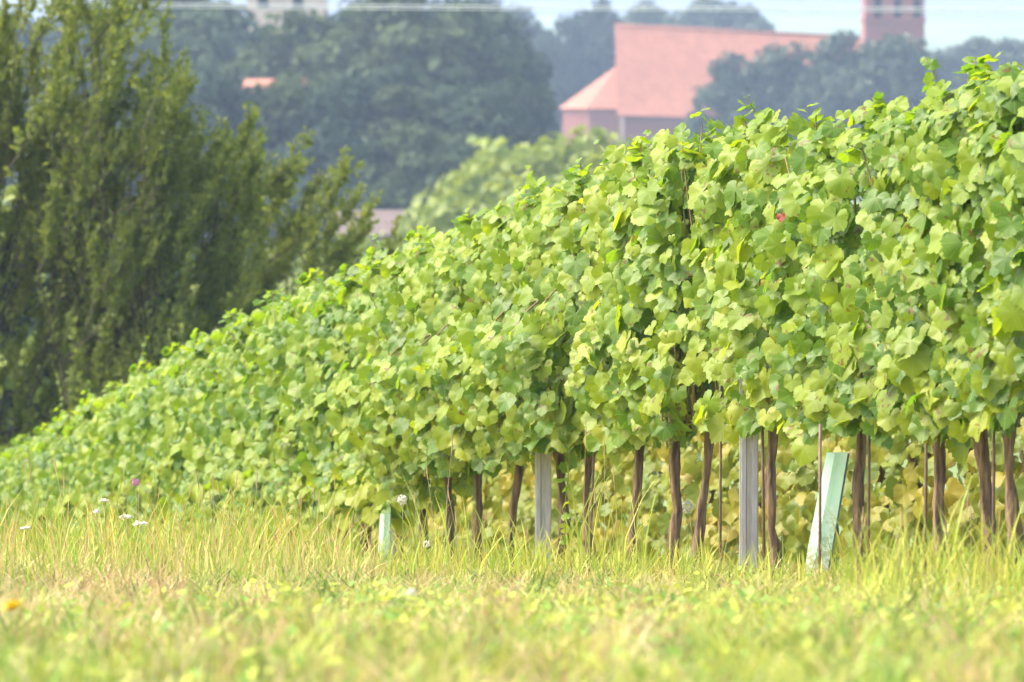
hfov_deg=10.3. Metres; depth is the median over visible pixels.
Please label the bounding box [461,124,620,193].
orchard tree
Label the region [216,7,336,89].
woodland tree
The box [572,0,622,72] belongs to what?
hazy tree
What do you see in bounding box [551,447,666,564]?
grapevine
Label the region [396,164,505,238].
orchard tree
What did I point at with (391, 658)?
meadow grass
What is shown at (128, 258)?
feathery tree
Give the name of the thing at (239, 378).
grapevine
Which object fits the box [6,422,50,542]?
grapevine
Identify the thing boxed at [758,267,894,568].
grapevine
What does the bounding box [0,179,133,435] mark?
dark bush
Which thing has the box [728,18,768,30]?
hazy tree
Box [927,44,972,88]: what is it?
hazy tree
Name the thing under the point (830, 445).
grapevine
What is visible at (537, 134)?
woodland tree
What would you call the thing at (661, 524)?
grapevine
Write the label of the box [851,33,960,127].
churchyard tree
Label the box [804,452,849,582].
tree guard
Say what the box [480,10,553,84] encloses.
woodland tree
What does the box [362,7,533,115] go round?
woodland tree
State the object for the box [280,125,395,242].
woodland tree
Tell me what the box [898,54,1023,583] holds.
grapevine
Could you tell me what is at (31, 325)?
dark bush
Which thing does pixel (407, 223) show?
orchard tree
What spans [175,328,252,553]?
grapevine
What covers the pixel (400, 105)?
woodland tree
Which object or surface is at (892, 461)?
grapevine
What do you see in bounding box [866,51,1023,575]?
grapevine
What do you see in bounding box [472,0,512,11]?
hazy tree
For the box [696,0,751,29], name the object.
hazy tree
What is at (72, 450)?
grapevine
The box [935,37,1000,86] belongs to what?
hazy tree
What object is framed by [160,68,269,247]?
woodland tree
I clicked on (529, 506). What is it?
grapevine
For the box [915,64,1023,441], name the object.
grapevine
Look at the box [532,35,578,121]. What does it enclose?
hazy tree
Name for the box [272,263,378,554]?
grapevine
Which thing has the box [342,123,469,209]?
woodland tree
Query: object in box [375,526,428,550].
grapevine
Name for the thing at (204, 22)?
woodland tree
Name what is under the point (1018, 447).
grapevine
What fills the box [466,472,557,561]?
grapevine
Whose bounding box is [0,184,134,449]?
dark bush
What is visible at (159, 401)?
grapevine
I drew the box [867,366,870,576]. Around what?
training rod
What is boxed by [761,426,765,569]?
training rod
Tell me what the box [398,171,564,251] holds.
orchard tree
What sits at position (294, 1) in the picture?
window
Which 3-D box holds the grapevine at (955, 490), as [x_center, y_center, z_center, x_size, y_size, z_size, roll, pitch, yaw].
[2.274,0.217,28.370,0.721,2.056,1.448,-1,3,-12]
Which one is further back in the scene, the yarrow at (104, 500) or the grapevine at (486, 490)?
the grapevine at (486, 490)
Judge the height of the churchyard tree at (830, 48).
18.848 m
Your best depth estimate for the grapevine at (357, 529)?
43.96 m
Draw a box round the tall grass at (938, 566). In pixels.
[0,425,1023,609]
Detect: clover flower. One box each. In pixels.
[397,495,407,564]
[406,589,416,608]
[423,541,429,572]
[682,500,692,549]
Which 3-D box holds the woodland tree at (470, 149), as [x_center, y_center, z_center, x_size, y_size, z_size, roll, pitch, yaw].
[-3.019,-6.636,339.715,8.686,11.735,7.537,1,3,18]
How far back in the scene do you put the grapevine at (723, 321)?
24.06 m
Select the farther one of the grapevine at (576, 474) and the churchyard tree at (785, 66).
the churchyard tree at (785, 66)
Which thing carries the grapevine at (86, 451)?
on the ground at (942, 35)
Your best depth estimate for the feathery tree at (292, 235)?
61.35 m
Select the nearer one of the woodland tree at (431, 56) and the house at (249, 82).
the house at (249, 82)
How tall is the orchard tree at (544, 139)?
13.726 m
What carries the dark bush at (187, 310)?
on the ground at (942, 35)
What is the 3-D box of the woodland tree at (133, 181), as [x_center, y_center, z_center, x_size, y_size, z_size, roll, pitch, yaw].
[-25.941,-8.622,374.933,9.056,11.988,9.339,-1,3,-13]
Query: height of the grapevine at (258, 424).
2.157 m
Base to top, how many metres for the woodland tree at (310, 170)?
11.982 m
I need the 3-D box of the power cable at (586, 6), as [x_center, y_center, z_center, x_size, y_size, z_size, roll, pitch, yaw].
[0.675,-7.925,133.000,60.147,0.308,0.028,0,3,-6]
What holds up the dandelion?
on the ground at (942, 35)
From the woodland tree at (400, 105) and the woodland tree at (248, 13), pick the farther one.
the woodland tree at (248, 13)
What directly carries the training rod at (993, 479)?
on the ground at (942, 35)
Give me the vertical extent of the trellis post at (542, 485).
1.750 m
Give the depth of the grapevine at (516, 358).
27.37 m
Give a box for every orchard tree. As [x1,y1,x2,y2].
[380,140,587,245]
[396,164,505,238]
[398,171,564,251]
[417,190,528,236]
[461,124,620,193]
[520,135,648,171]
[589,132,722,222]
[608,137,741,178]
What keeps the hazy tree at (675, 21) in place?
on the ground at (942, 35)
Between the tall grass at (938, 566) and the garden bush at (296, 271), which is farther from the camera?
the garden bush at (296, 271)
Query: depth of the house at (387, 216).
301.82 m
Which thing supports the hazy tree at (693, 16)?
on the ground at (942, 35)
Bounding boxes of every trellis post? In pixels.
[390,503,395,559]
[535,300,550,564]
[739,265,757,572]
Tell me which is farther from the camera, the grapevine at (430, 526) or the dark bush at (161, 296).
the dark bush at (161, 296)
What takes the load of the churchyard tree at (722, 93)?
on the ground at (942, 35)
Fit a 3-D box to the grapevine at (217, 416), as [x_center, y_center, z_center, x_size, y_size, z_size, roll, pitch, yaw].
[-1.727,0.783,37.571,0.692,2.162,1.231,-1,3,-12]
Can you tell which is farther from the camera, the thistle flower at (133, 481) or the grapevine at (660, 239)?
the grapevine at (660, 239)
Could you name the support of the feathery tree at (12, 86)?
on the ground at (942, 35)
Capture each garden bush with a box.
[259,244,320,277]
[260,243,303,266]
[275,232,398,294]
[277,235,405,290]
[316,236,430,283]
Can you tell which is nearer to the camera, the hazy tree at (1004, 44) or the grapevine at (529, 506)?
the grapevine at (529, 506)
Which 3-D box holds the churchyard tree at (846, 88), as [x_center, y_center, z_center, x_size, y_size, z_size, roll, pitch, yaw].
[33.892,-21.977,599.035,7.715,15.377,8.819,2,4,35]
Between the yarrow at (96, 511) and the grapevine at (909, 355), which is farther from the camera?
the yarrow at (96, 511)
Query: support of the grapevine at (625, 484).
on the ground at (942, 35)
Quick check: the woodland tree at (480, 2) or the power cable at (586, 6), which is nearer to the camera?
the power cable at (586, 6)
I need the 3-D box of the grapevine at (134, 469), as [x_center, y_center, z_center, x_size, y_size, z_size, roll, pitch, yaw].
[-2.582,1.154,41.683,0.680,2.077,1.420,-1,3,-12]
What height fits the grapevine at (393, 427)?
2.094 m
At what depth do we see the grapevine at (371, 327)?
31.71 m
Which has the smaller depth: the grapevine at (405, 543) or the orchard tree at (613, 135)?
the grapevine at (405, 543)
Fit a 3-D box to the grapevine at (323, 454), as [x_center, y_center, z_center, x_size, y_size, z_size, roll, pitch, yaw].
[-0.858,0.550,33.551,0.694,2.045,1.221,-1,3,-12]
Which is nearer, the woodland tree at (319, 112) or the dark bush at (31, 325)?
the dark bush at (31, 325)
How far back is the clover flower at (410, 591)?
15.55 m
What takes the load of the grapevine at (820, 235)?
on the ground at (942, 35)
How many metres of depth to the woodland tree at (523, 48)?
409.26 m
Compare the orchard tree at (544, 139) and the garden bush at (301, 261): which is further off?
the orchard tree at (544, 139)
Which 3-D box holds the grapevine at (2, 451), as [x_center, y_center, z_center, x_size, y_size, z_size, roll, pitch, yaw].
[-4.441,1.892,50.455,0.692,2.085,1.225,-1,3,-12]
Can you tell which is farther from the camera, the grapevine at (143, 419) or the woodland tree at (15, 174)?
the woodland tree at (15, 174)
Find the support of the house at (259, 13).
on the ground at (942, 35)
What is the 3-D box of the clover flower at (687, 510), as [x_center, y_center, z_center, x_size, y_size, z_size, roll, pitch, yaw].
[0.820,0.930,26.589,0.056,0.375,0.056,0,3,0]
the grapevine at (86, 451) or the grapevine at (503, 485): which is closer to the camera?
the grapevine at (503, 485)
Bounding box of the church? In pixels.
[560,0,925,177]
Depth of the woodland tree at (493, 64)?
397.41 m
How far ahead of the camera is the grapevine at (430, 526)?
40.58 m
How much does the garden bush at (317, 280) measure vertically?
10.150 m
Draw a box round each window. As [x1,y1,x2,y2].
[258,0,268,6]
[293,0,303,7]
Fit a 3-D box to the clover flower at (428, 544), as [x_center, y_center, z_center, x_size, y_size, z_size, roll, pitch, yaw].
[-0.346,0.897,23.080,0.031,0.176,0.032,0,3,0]
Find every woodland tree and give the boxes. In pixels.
[0,121,40,210]
[8,7,97,100]
[19,0,142,127]
[69,0,204,123]
[92,123,154,238]
[147,0,262,94]
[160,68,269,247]
[175,0,273,245]
[198,17,270,103]
[214,138,271,263]
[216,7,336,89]
[229,73,309,161]
[236,128,327,265]
[263,0,360,65]
[264,75,357,163]
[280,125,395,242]
[293,0,482,98]
[313,69,378,155]
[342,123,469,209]
[354,84,514,154]
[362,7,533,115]
[366,64,427,120]
[421,75,537,148]
[423,0,498,17]
[426,0,471,21]
[429,132,501,192]
[436,0,556,123]
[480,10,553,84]
[481,81,543,149]
[492,17,560,144]
[507,35,556,144]
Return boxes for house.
[243,79,306,92]
[247,0,327,35]
[333,210,404,244]
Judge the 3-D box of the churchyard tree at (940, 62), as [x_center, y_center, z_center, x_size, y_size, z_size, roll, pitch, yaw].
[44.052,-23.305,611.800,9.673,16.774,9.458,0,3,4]
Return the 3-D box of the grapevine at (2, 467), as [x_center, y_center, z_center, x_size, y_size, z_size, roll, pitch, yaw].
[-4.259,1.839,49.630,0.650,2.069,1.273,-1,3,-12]
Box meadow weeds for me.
[4,560,1023,681]
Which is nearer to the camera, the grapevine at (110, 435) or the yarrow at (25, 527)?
the yarrow at (25, 527)
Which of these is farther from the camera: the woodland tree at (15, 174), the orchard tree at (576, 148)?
the woodland tree at (15, 174)
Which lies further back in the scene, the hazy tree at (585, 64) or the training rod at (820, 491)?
the hazy tree at (585, 64)
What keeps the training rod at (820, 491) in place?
on the ground at (942, 35)
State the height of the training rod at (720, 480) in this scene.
1.050 m
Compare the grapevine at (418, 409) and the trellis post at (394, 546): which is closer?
the grapevine at (418, 409)
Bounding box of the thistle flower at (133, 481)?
[132,478,139,559]
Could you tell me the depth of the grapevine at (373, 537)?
43.55 m
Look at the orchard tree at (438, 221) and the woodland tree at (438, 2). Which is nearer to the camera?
the orchard tree at (438, 221)
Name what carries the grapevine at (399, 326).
on the ground at (942, 35)
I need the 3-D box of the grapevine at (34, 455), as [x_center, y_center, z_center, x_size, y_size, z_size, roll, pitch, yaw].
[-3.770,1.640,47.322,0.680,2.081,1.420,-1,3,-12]
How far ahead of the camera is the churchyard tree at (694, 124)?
589.36 m
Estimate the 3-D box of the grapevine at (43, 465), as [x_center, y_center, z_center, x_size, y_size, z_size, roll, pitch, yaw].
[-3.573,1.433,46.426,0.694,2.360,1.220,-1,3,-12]
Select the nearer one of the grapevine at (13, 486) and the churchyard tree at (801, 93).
the grapevine at (13, 486)
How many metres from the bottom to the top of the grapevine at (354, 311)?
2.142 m
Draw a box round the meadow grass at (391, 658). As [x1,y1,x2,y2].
[0,534,1023,681]
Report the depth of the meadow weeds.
13.63 m
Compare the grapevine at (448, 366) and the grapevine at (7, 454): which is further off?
the grapevine at (7, 454)
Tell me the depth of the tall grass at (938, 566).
22.70 m
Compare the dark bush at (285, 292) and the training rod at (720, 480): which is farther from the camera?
the dark bush at (285, 292)
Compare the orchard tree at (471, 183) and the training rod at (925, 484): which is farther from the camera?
the orchard tree at (471, 183)
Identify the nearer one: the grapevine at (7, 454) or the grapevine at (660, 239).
the grapevine at (660, 239)
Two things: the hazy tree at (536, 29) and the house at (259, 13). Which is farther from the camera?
the hazy tree at (536, 29)
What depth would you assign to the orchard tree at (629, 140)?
261.78 m
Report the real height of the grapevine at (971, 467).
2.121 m
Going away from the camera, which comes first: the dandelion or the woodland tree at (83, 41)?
the dandelion
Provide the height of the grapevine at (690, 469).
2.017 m
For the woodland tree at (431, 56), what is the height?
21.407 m
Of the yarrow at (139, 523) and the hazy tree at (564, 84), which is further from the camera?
the hazy tree at (564, 84)
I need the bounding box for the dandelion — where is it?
[2,601,23,659]
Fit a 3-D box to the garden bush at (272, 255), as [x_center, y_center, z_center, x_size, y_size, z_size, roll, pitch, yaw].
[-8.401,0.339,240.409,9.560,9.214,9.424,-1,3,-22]
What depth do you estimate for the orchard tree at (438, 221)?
230.18 m
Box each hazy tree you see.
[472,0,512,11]
[505,3,557,43]
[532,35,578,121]
[537,13,611,134]
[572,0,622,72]
[616,0,671,25]
[622,1,664,25]
[657,9,693,27]
[677,0,722,27]
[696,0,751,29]
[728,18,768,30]
[739,1,775,30]
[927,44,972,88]
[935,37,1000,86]
[964,35,1023,81]
[994,46,1023,70]
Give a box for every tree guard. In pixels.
[378,513,391,564]
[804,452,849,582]
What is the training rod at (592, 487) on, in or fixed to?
on the ground at (942, 35)
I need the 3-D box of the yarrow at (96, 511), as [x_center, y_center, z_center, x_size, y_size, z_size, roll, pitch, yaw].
[-1.720,0.848,23.578,0.031,0.303,0.029,2,4,31]
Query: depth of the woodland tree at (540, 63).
438.68 m
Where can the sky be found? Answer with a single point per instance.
(969, 16)
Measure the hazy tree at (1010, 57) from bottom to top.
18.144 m
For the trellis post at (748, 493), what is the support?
on the ground at (942, 35)
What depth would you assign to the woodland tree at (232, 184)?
337.93 m
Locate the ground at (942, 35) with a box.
[0,15,1023,681]
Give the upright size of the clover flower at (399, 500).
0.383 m
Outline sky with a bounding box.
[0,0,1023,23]
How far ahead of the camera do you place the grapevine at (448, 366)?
28.46 m
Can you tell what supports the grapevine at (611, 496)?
on the ground at (942, 35)
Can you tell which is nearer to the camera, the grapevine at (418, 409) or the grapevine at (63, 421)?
the grapevine at (418, 409)
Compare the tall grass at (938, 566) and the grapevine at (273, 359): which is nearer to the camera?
the tall grass at (938, 566)
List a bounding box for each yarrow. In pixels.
[20,526,30,572]
[93,509,100,563]
[100,498,108,556]
[119,514,133,570]
[133,520,147,581]
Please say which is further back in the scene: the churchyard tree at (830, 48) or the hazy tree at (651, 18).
the hazy tree at (651, 18)
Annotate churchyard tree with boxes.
[683,109,708,143]
[691,51,786,140]
[737,41,812,144]
[772,72,843,137]
[793,60,875,128]
[806,29,888,196]
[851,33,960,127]
[881,48,956,90]
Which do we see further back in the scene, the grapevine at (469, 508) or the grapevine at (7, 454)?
the grapevine at (7, 454)
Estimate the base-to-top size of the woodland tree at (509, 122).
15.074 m
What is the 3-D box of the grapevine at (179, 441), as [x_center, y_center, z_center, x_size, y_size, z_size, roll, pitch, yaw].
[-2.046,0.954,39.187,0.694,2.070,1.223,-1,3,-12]
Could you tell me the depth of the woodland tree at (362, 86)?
358.94 m
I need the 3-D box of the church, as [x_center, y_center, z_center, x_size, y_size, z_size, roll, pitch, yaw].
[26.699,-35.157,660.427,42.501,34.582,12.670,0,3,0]
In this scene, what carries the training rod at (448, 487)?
on the ground at (942, 35)
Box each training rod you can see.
[444,477,449,557]
[590,452,594,554]
[719,385,721,563]
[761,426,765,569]
[818,424,821,573]
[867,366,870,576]
[924,444,927,577]
[992,429,995,571]
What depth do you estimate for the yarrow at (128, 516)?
22.57 m
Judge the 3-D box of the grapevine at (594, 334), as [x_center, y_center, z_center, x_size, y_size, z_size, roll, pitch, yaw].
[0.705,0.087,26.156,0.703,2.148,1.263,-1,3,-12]
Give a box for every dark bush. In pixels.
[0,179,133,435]
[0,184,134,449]
[0,268,89,435]
[40,272,244,558]
[92,262,296,378]
[167,266,320,558]
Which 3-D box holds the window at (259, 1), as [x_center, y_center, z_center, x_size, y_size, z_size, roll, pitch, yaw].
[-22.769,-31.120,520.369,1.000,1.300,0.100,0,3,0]
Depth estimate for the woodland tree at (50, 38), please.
446.50 m
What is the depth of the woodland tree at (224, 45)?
416.53 m
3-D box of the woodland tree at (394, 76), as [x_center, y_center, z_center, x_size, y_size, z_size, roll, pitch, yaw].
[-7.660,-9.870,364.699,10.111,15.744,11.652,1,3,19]
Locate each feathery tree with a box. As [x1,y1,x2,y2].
[0,0,94,448]
[3,0,270,426]
[152,104,405,540]
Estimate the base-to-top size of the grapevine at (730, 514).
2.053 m
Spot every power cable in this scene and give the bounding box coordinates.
[0,2,1023,8]
[38,6,1023,11]
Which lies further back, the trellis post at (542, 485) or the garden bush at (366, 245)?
the garden bush at (366, 245)
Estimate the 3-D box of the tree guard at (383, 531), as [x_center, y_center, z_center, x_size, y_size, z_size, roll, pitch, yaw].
[-0.718,1.213,31.954,0.087,0.490,0.046,0,3,0]
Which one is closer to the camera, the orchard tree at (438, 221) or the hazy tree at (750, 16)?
the orchard tree at (438, 221)
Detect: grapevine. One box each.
[0,428,46,554]
[0,435,23,546]
[0,444,11,502]
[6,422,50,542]
[17,428,51,559]
[29,374,68,555]
[39,407,79,562]
[53,380,96,558]
[66,390,110,558]
[81,374,135,561]
[98,337,153,552]
[108,372,154,557]
[127,341,187,561]
[139,334,207,559]
[159,332,219,556]
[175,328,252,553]
[195,299,271,549]
[213,308,289,560]
[235,277,330,554]
[256,267,351,559]
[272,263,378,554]
[300,263,405,556]
[325,233,440,558]
[326,227,500,562]
[335,525,379,561]
[336,207,533,569]
[346,519,418,561]
[359,225,474,559]
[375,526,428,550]
[396,184,567,566]
[403,511,464,561]
[413,165,584,559]
[419,476,490,559]
[430,473,529,561]
[461,157,650,559]
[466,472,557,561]
[482,459,579,562]
[517,454,626,560]
[546,139,700,569]
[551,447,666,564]
[574,443,692,563]
[577,128,723,566]
[594,108,735,566]
[599,445,732,568]
[640,389,781,566]
[669,383,822,564]
[675,94,856,572]
[710,277,818,567]
[752,91,931,579]
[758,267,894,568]
[795,246,923,567]
[824,56,991,572]
[833,210,1015,569]
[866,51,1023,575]
[877,345,1023,565]
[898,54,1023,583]
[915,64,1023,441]
[928,431,1023,565]
[995,417,1023,536]
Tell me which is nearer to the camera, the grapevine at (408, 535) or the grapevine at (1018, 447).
the grapevine at (1018, 447)
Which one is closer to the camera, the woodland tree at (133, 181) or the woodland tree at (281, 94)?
the woodland tree at (281, 94)
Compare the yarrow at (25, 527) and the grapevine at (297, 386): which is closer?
the yarrow at (25, 527)
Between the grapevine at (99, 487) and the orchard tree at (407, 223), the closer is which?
the grapevine at (99, 487)
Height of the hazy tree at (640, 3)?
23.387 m
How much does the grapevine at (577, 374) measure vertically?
2.146 m
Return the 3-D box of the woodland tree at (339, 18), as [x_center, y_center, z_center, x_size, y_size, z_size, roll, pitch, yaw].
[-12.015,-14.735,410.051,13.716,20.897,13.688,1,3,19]
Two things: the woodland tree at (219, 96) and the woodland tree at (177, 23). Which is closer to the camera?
the woodland tree at (219, 96)
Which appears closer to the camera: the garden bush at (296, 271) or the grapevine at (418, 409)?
the grapevine at (418, 409)

